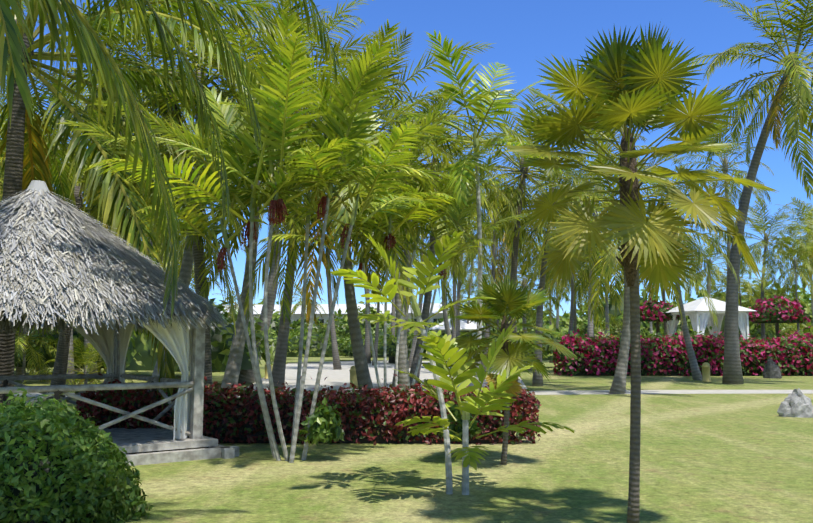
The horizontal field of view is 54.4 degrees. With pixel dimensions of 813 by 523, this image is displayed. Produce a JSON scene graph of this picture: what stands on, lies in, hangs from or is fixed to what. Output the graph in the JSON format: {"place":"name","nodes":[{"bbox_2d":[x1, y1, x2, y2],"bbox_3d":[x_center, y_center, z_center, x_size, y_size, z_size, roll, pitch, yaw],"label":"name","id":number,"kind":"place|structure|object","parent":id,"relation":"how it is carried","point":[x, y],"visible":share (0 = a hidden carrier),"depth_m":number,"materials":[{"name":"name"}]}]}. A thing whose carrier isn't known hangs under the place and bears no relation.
{"place":"outdoors","nodes":[
{"label":"outdoors","id":0,"kind":"place"},
{"bbox_2d":[0,0,812,320],"label":"sky","id":1,"kind":"structure","parent":0,"point":[521,31],"materials":[{"name":"blue"}]},
{"bbox_2d":[14,354,812,522],"bbox_3d":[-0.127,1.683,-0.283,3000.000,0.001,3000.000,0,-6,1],"label":"ground","id":2,"kind":"structure","parent":0,"point":[726,458],"depth_m":10.46,"materials":[{"name":"green plant"}]},
{"bbox_2d":[0,95,33,201],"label":"coconut palm","id":3,"kind":"object","parent":2,"relation":"on","point":[0,166],"visible":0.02,"depth_m":34.03,"materials":[{"name":"green plant"}]},
{"bbox_2d":[0,106,61,374],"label":"coconut palm","id":4,"kind":"object","parent":2,"relation":"on","point":[31,333],"depth_m":40.43,"materials":[{"name":"green plant"}]},
{"bbox_2d":[0,81,64,165],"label":"coconut palm","id":5,"kind":"object","parent":2,"relation":"on","point":[4,103],"visible":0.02,"depth_m":44.99,"materials":[{"name":"green plant"}]},
{"bbox_2d":[0,140,88,374],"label":"coconut palm","id":6,"kind":"object","parent":2,"relation":"on","point":[18,370],"depth_m":40.51,"materials":[{"name":"green plant"}]},
{"bbox_2d":[15,323,75,382],"bbox_3d":[-16.474,5.015,34.142,4.733,7.556,5.760,1,-6,-5],"label":"shrub","id":7,"kind":"object","parent":2,"relation":"on","point":[26,348],"visible":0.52,"depth_m":33.77,"materials":[{"name":"green plant"}]},
{"bbox_2d":[0,73,134,384],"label":"coconut palm","id":8,"kind":"object","parent":2,"relation":"on","point":[71,336],"visible":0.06,"depth_m":32.86,"materials":[{"name":"green plant"}]},
{"bbox_2d":[0,113,140,208],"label":"coconut palm","id":9,"kind":"object","parent":2,"relation":"on","point":[1,164],"depth_m":30.53,"materials":[{"name":"green plant"}]},
{"bbox_2d":[0,387,153,522],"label":"green bush","id":10,"kind":"object","parent":2,"relation":"on","point":[56,466],"visible":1,"depth_m":7.32,"materials":[{"name":"green plant"}]},
{"bbox_2d":[23,338,139,384],"bbox_3d":[-12.549,6.685,31.246,3.861,7.633,4.793,-3,-7,27],"label":"shrub","id":11,"kind":"object","parent":2,"relation":"on","point":[89,358],"visible":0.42,"depth_m":30.97,"materials":[{"name":"green plant"}]},
{"bbox_2d":[37,89,143,380],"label":"coconut palm","id":12,"kind":"object","parent":2,"relation":"on","point":[87,341],"depth_m":36.00,"materials":[{"name":"green plant"}]},
{"bbox_2d":[73,330,131,378],"bbox_3d":[-14.835,5.635,38.061,3.809,7.277,3.418,3,-7,-26],"label":"young coconut","id":13,"kind":"object","parent":2,"relation":"on","point":[99,355],"visible":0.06,"depth_m":37.23,"materials":[{"name":"green plant"}]},
{"bbox_2d":[0,108,216,399],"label":"coconut palm","id":14,"kind":"object","parent":2,"relation":"on","point":[61,359],"visible":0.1,"depth_m":23.26,"materials":[{"name":"green plant"}]},
{"bbox_2d":[0,36,219,383],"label":"tall coconut palm","id":15,"kind":"object","parent":2,"relation":"on","point":[79,184],"visible":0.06,"depth_m":24.84,"materials":[{"name":"green plant"}]},
{"bbox_2d":[0,180,238,465],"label":"thatched gazebo","id":16,"kind":"object","parent":2,"relation":"on","point":[62,264],"visible":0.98,"depth_m":11.70,"materials":[{"name":"grey wood"}]},
{"bbox_2d":[2,0,303,393],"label":"coconut palm","id":17,"kind":"object","parent":2,"relation":"on","point":[198,258],"visible":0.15,"depth_m":20.29,"materials":[{"name":"green plant"}]},
{"bbox_2d":[127,100,190,274],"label":"coconut palm","id":18,"kind":"object","parent":2,"relation":"on","point":[150,200],"depth_m":41.01,"materials":[{"name":"green plant"}]},
{"bbox_2d":[0,0,322,414],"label":"coconut palm","id":19,"kind":"object","parent":2,"relation":"on","point":[15,140],"visible":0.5,"depth_m":15.44,"materials":[{"name":"green plant"}]},
{"bbox_2d":[132,167,193,255],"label":"coconut palm","id":20,"kind":"object","parent":2,"relation":"on","point":[148,237],"depth_m":58.08,"materials":[{"name":"green plant"}]},
{"bbox_2d":[128,197,210,268],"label":"coconut palm","id":21,"kind":"object","parent":2,"relation":"on","point":[163,238],"depth_m":40.33,"materials":[{"name":"green plant"}]},
{"bbox_2d":[0,0,340,320],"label":"coconut palm","id":22,"kind":"object","parent":2,"relation":"on","point":[88,42],"visible":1,"depth_m":6.38,"materials":[{"name":"green plant"}]},
{"bbox_2d":[153,246,218,292],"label":"coconut palm","id":23,"kind":"object","parent":2,"relation":"on","point":[191,276],"visible":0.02,"depth_m":57.84,"materials":[{"name":"green plant"}]},
{"bbox_2d":[140,225,246,379],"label":"coconut palm","id":24,"kind":"object","parent":2,"relation":"on","point":[193,273],"visible":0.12,"depth_m":37.05,"materials":[{"name":"green plant"}]},
{"bbox_2d":[54,0,343,391],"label":"tall coconut palm","id":25,"kind":"object","parent":2,"relation":"on","point":[186,268],"visible":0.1,"depth_m":20.92,"materials":[{"name":"green plant"}]},
{"bbox_2d":[212,286,259,323],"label":"coconut palm","id":26,"kind":"object","parent":2,"relation":"on","point":[236,305],"visible":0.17,"depth_m":110.16,"materials":[{"name":"green plant"}]},
{"bbox_2d":[84,0,418,394],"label":"coconut palm","id":27,"kind":"object","parent":2,"relation":"on","point":[232,369],"visible":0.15,"depth_m":18.65,"materials":[{"name":"green plant"}]},
{"bbox_2d":[57,7,457,462],"bbox_3d":[-2.055,-0.134,11.543,5.695,6.166,4.799,0,-6,1],"label":"palm clump","id":28,"kind":"object","parent":2,"relation":"on","point":[341,148],"visible":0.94,"depth_m":11.45,"materials":[{"name":"green plant"}]},
{"bbox_2d":[264,363,271,378],"bbox_3d":[-6.650,5.220,38.084,0.391,0.850,0.381,0,-6,1],"label":"garden bollard","id":29,"kind":"object","parent":2,"relation":"on","point":[266,374],"visible":0.29,"depth_m":37.94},
{"bbox_2d":[75,356,540,444],"bbox_3d":[-1.714,2.438,13.957,8.130,1.515,1.767,0,-6,1],"label":"red hedge","id":30,"kind":"object","parent":2,"relation":"on","point":[366,416],"visible":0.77,"depth_m":13.50,"materials":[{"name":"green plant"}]},
{"bbox_2d":[291,282,324,323],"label":"coconut palm","id":31,"kind":"object","parent":2,"relation":"on","point":[298,304],"visible":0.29,"depth_m":115.72,"materials":[{"name":"green plant"}]},
{"bbox_2d":[215,0,409,391],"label":"tall coconut palm","id":32,"kind":"object","parent":2,"relation":"on","point":[278,368],"visible":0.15,"depth_m":26.98,"materials":[{"name":"green plant"}]},
{"bbox_2d":[289,193,341,369],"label":"coconut palm","id":33,"kind":"object","parent":2,"relation":"on","point":[336,361],"depth_m":51.17,"materials":[{"name":"grey plant"}]},
{"bbox_2d":[154,36,528,393],"bbox_3d":[-1.756,-0.631,17.712,7.931,8.717,7.671,2,-6,-19],"label":"coconut palm","id":34,"kind":"object","parent":2,"relation":"on","point":[361,368],"visible":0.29,"depth_m":17.78,"materials":[{"name":"green plant"}]},
{"bbox_2d":[221,303,465,328],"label":"hotel block","id":35,"kind":"structure","parent":2,"relation":"on","point":[296,316],"depth_m":123.41,"materials":[{"name":"white paint"}]},
{"bbox_2d":[349,366,357,387],"bbox_3d":[-2.002,4.414,30.286,0.391,0.850,0.381,0,-6,1],"label":"garden bollard","id":36,"kind":"object","parent":2,"relation":"on","point":[353,376],"visible":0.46,"depth_m":30.14,"materials":[{"name":"yellow stone"}]},
{"bbox_2d":[337,232,370,363],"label":"coconut palm","id":37,"kind":"object","parent":2,"relation":"on","point":[367,347],"depth_m":66.23,"materials":[{"name":"grey plant"}]},
{"bbox_2d":[229,29,498,392],"bbox_3d":[-1.318,-1.581,24.172,7.781,11.838,7.435,4,-7,-34],"label":"tall coconut palm","id":38,"kind":"object","parent":2,"relation":"on","point":[403,378],"visible":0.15,"depth_m":24.18,"materials":[{"name":"green plant"}]},
{"bbox_2d":[330,236,403,364],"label":"coconut palm","id":39,"kind":"object","parent":2,"relation":"on","point":[376,331],"visible":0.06,"depth_m":60.77,"materials":[{"name":"green plant"}]},
{"bbox_2d":[297,397,482,445],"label":"leafy plants","id":40,"kind":"object","parent":2,"relation":"on","point":[324,421],"visible":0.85,"depth_m":11.57,"materials":[{"name":"green plant"}]},
{"bbox_2d":[255,90,532,392],"bbox_3d":[-0.345,0.124,17.324,5.463,6.842,5.217,-4,-7,31],"label":"palm clump","id":41,"kind":"object","parent":2,"relation":"on","point":[407,214],"visible":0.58,"depth_m":16.99,"materials":[{"name":"green plant"}]},
{"bbox_2d":[373,230,426,292],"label":"coconut palm","id":42,"kind":"object","parent":2,"relation":"on","point":[411,281],"visible":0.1,"depth_m":60.71,"materials":[{"name":"green plant"}]},
{"bbox_2d":[374,249,438,357],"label":"coconut palm","id":43,"kind":"object","parent":2,"relation":"on","point":[416,285],"visible":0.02,"depth_m":94.05,"materials":[{"name":"green plant"}]},
{"bbox_2d":[388,182,429,362],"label":"coconut palm","id":44,"kind":"object","parent":2,"relation":"on","point":[391,359],"depth_m":68.88,"materials":[{"name":"grey plant"}]},
{"bbox_2d":[14,298,812,371],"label":"shrubs","id":45,"kind":"object","parent":2,"relation":"on","point":[139,355],"visible":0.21,"depth_m":37.12,"materials":[{"name":"green plant"}]},
{"bbox_2d":[302,79,558,389],"bbox_3d":[-0.163,-0.703,26.217,7.702,10.608,9.640,4,-7,-34],"label":"coconut palm","id":46,"kind":"object","parent":2,"relation":"on","point":[455,270],"visible":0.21,"depth_m":25.99,"materials":[{"name":"green plant"}]},
{"bbox_2d":[356,95,526,387],"bbox_3d":[1.030,-0.691,29.086,7.368,11.178,6.872,0,-6,1],"label":"tall coconut palm","id":47,"kind":"object","parent":2,"relation":"on","point":[426,306],"visible":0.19,"depth_m":28.66,"materials":[{"name":"green plant"}]},
{"bbox_2d":[411,236,477,340],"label":"coconut palm","id":48,"kind":"object","parent":2,"relation":"on","point":[446,325],"visible":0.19,"depth_m":80.79,"materials":[{"name":"green plant"}]},
{"bbox_2d":[330,230,574,494],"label":"young palms","id":49,"kind":"object","parent":2,"relation":"on","point":[439,364],"visible":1,"depth_m":8.93,"materials":[{"name":"green plant"}]},
{"bbox_2d":[248,301,663,339],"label":"garden shrubs","id":50,"kind":"object","parent":2,"relation":"on","point":[341,327],"visible":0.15,"depth_m":110.83,"materials":[{"name":"green plant"}]},
{"bbox_2d":[428,314,484,339],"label":"white pavilion","id":51,"kind":"structure","parent":2,"relation":"on","point":[466,327],"depth_m":85.48,"materials":[{"name":"paint"}]},
{"bbox_2d":[439,279,476,315],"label":"coconut palm","id":52,"kind":"object","parent":2,"relation":"on","point":[461,290],"visible":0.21,"depth_m":120.20,"materials":[{"name":"green plant"}]},
{"bbox_2d":[418,148,510,362],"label":"coconut palm","id":53,"kind":"object","parent":2,"relation":"on","point":[454,299],"visible":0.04,"depth_m":62.02,"materials":[{"name":"green plant"}]},
{"bbox_2d":[425,183,504,351],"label":"coconut palm","id":54,"kind":"object","parent":2,"relation":"on","point":[448,270],"visible":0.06,"depth_m":54.16,"materials":[{"name":"green plant"}]},
{"bbox_2d":[376,29,563,388],"bbox_3d":[1.337,-0.726,16.828,4.396,8.418,4.330,0,-6,1],"label":"slender palm","id":55,"kind":"object","parent":2,"relation":"on","point":[479,109],"visible":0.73,"depth_m":16.74,"materials":[{"name":"green plant"}]},
{"bbox_2d":[449,251,491,335],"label":"coconut palm","id":56,"kind":"object","parent":2,"relation":"on","point":[471,277],"visible":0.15,"depth_m":85.64,"materials":[{"name":"green plant"}]},
{"bbox_2d":[461,271,489,304],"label":"coconut palm","id":57,"kind":"object","parent":2,"relation":"on","point":[475,286],"visible":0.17,"depth_m":91.76,"materials":[{"name":"green plant"}]},
{"bbox_2d":[461,242,534,333],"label":"coconut palm","id":58,"kind":"object","parent":2,"relation":"on","point":[476,281],"visible":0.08,"depth_m":89.52,"materials":[{"name":"green plant"}]},
{"bbox_2d":[457,171,550,371],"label":"tall coconut palm","id":59,"kind":"object","parent":2,"relation":"on","point":[465,269],"visible":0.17,"depth_m":45.07,"materials":[{"name":"green plant"}]},
{"bbox_2d":[464,179,551,368],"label":"coconut palm","id":60,"kind":"object","parent":2,"relation":"on","point":[504,255],"visible":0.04,"depth_m":52.03,"materials":[{"name":"green plant"}]},
{"bbox_2d":[208,280,812,336],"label":"tree line","id":61,"kind":"object","parent":2,"relation":"on","point":[805,297],"visible":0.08,"depth_m":126.44,"materials":[{"name":"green plant"}]},
{"bbox_2d":[449,274,576,464],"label":"fan palm","id":62,"kind":"object","parent":2,"relation":"on","point":[510,298],"visible":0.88,"depth_m":11.16,"materials":[{"name":"green plant"}]},
{"bbox_2d":[467,243,569,369],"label":"coconut palm","id":63,"kind":"object","parent":2,"relation":"on","point":[524,283],"visible":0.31,"depth_m":50.90,"materials":[{"name":"green plant"}]},
{"bbox_2d":[423,87,620,381],"bbox_3d":[4.427,-0.982,30.619,7.446,11.955,8.770,-3,-7,27],"label":"palm tree","id":64,"kind":"object","parent":2,"relation":"on","point":[519,202],"visible":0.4,"depth_m":29.79,"materials":[{"name":"green plant"}]},
{"bbox_2d":[522,260,563,328],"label":"coconut palm","id":65,"kind":"object","parent":2,"relation":"on","point":[557,317],"visible":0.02,"depth_m":103.68,"materials":[{"name":"green plant"}]},
{"bbox_2d":[522,234,582,362],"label":"coconut palm","id":66,"kind":"object","parent":2,"relation":"on","point":[550,361],"visible":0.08,"depth_m":69.13,"materials":[{"name":"green plant"}]},
{"bbox_2d":[473,108,647,385],"bbox_3d":[6.499,-0.369,33.623,7.762,11.375,8.074,6,-8,-43],"label":"tall coconut palm","id":67,"kind":"object","parent":2,"relation":"on","point":[537,380],"visible":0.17,"depth_m":32.01,"materials":[{"name":"green plant"}]},
{"bbox_2d":[505,199,623,370],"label":"coconut palm","id":68,"kind":"object","parent":2,"relation":"on","point":[571,322],"visible":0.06,"depth_m":46.30,"materials":[{"name":"green plant"}]},
{"bbox_2d":[535,255,601,333],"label":"coconut palm","id":69,"kind":"object","parent":2,"relation":"on","point":[559,297],"visible":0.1,"depth_m":92.33,"materials":[{"name":"green plant"}]},
{"bbox_2d":[562,256,621,308],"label":"coconut palm","id":70,"kind":"object","parent":2,"relation":"on","point":[581,305],"visible":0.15,"depth_m":90.53,"materials":[{"name":"green plant"}]},
{"bbox_2d":[579,229,620,337],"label":"coconut palm","id":71,"kind":"object","parent":2,"relation":"on","point":[607,314],"visible":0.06,"depth_m":70.73,"materials":[{"name":"grey plant"}]},
{"bbox_2d":[498,122,737,393],"bbox_3d":[7.445,0.220,27.302,6.650,8.991,7.447,1,-6,-13],"label":"coconut palm","id":72,"kind":"object","parent":2,"relation":"on","point":[618,385],"visible":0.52,"depth_m":26.79,"materials":[{"name":"green plant"}]},
{"bbox_2d":[593,314,643,337],"bbox_3d":[15.292,6.993,56.980,4.014,6.364,3.634,-3,-6,24],"label":"shrub","id":73,"kind":"object","parent":2,"relation":"on","point":[613,323],"visible":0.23,"depth_m":57.01,"materials":[{"name":"green plant"}]},
{"bbox_2d":[594,326,647,338],"bbox_3d":[12.659,8.955,46.719,5.363,10.477,6.087,1,-6,-8],"label":"shrub","id":74,"kind":"object","parent":2,"relation":"on","point":[606,333],"depth_m":48.18,"materials":[{"name":"green plant"}]},
{"bbox_2d":[563,115,685,344],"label":"tall coconut palm","id":75,"kind":"object","parent":2,"relation":"on","point":[590,333],"visible":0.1,"depth_m":43.98,"materials":[{"name":"green plant"}]},
{"bbox_2d":[501,22,777,522],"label":"fan palm","id":76,"kind":"object","parent":2,"relation":"on","point":[646,80],"visible":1,"depth_m":7.07,"materials":[{"name":"green plant"}]},
{"bbox_2d":[623,211,679,333],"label":"coconut palm","id":77,"kind":"object","parent":2,"relation":"on","point":[651,329],"visible":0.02,"depth_m":74.80,"materials":[{"name":"green plant"}]},
{"bbox_2d":[616,218,729,336],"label":"coconut palm","id":78,"kind":"object","parent":2,"relation":"on","point":[688,287],"visible":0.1,"depth_m":53.87,"materials":[{"name":"green plant"}]},
{"bbox_2d":[591,161,756,379],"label":"tall coconut palm","id":79,"kind":"object","parent":2,"relation":"on","point":[696,372],"visible":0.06,"depth_m":37.07,"materials":[{"name":"green plant"}]},
{"bbox_2d":[552,318,812,375],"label":"bougainvillea hedge","id":80,"kind":"object","parent":2,"relation":"on","point":[667,356],"visible":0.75,"depth_m":41.35,"materials":[{"name":"pink plant"}]},
{"bbox_2d":[701,362,710,381],"bbox_3d":[13.301,4.911,35.089,0.391,0.850,0.381,0,-6,1],"label":"garden bollard","id":81,"kind":"object","parent":2,"relation":"on","point":[705,366],"visible":1,"depth_m":34.95,"materials":[{"name":"yellow stone"}]},
{"bbox_2d":[665,297,754,339],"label":"white pavilion","id":82,"kind":"structure","parent":2,"relation":"on","point":[696,311],"depth_m":49.21,"materials":[{"name":"fabric"}]},
{"bbox_2d":[687,235,749,333],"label":"coconut palm","id":83,"kind":"object","parent":2,"relation":"on","point":[708,286],"visible":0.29,"depth_m":75.46,"materials":[{"name":"green plant"}]},
{"bbox_2d":[666,112,774,331],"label":"coconut palm","id":84,"kind":"object","parent":2,"relation":"on","point":[724,169],"visible":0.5,"depth_m":60.08,"materials":[{"name":"green plant"}]},
{"bbox_2d":[640,294,811,336],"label":"flowering shrubs","id":85,"kind":"object","parent":2,"relation":"on","point":[776,310],"visible":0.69,"depth_m":51.82,"materials":[{"name":"pink plant"}]},
{"bbox_2d":[703,274,755,303],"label":"coconut palm","id":86,"kind":"object","parent":2,"relation":"on","point":[722,296],"visible":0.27,"depth_m":117.00,"materials":[{"name":"green plant"}]},
{"bbox_2d":[717,254,769,336],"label":"coconut palm","id":87,"kind":"object","parent":2,"relation":"on","point":[749,291],"visible":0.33,"depth_m":84.47,"materials":[{"name":"green plant"}]},
{"bbox_2d":[684,0,812,383],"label":"coconut palm","id":88,"kind":"object","parent":2,"relation":"on","point":[799,99],"visible":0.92,"depth_m":33.23,"materials":[{"name":"green plant"}]},
{"bbox_2d":[709,196,811,338],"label":"coconut palm","id":89,"kind":"object","parent":2,"relation":"on","point":[764,227],"visible":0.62,"depth_m":54.90,"materials":[{"name":"green plant"}]},
{"bbox_2d":[723,277,810,332],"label":"coconut palm","id":90,"kind":"object","parent":2,"relation":"on","point":[757,293],"visible":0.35,"depth_m":84.89,"materials":[{"name":"green plant"}]},
{"bbox_2d":[763,357,781,378],"bbox_3d":[17.832,5.205,38.565,0.915,1.080,0.686,0,-6,1],"label":"dark rock","id":91,"kind":"object","parent":2,"relation":"on","point":[771,369],"visible":0.81,"depth_m":38.35,"materials":[{"name":"grey stone"}]},
{"bbox_2d":[749,327,796,339],"bbox_3d":[26.299,7.682,55.419,4.728,6.203,3.885,2,-6,-15],"label":"shrub","id":92,"kind":"object","parent":2,"relation":"on","point":[786,331],"visible":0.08,"depth_m":55.50,"materials":[{"name":"green plant"}]},
{"bbox_2d":[758,203,812,293],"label":"coconut palm","id":93,"kind":"object","parent":2,"relation":"on","point":[810,221],"visible":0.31,"depth_m":78.98,"materials":[{"name":"green plant"}]},
{"bbox_2d":[761,223,812,331],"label":"coconut palm","id":94,"kind":"object","parent":2,"relation":"on","point":[791,278],"visible":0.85,"depth_m":53.40,"materials":[{"name":"green plant"}]},
{"bbox_2d":[767,316,812,335],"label":"shrub","id":95,"kind":"object","parent":2,"relation":"on","point":[800,326],"visible":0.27,"depth_m":58.64,"materials":[{"name":"green plant"}]},
{"bbox_2d":[771,197,812,317],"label":"coconut palm","id":96,"kind":"object","parent":2,"relation":"on","point":[801,213],"visible":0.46,"depth_m":98.41,"materials":[{"name":"green plant"}]},
{"bbox_2d":[777,388,812,417],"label":"limestone rock","id":97,"kind":"object","parent":2,"relation":"on","point":[797,403],"visible":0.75,"depth_m":18.34,"materials":[{"name":"grey stone"}]},
{"bbox_2d":[778,226,812,285],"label":"coconut palm","id":98,"kind":"object","parent":2,"relation":"on","point":[807,271],"visible":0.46,"depth_m":68.05,"materials":[{"name":"green plant"}]},
{"bbox_2d":[791,226,812,289],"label":"coconut palm","id":99,"kind":"object","parent":2,"relation":"on","point":[808,255],"visible":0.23,"depth_m":89.35,"materials":[{"name":"green plant"}]},
{"bbox_2d":[14,360,812,396],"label":"garden path","id":100,"kind":"structure","parent":0,"point":[336,379],"depth_m":34.25,"materials":[{"name":"grey concrete"}]},
{"bbox_2d":[206,89,318,382],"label":"coconut palm","id":101,"kind":"object","parent":100,"relation":"on","point":[247,376],"depth_m":34.20,"materials":[{"name":"green plant"}]},
{"bbox_2d":[376,164,468,367],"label":"coconut palm","id":102,"kind":"object","parent":100,"relation":"on","point":[413,345],"visible":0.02,"depth_m":53.93,"materials":[{"name":"green plant"}]}
]}

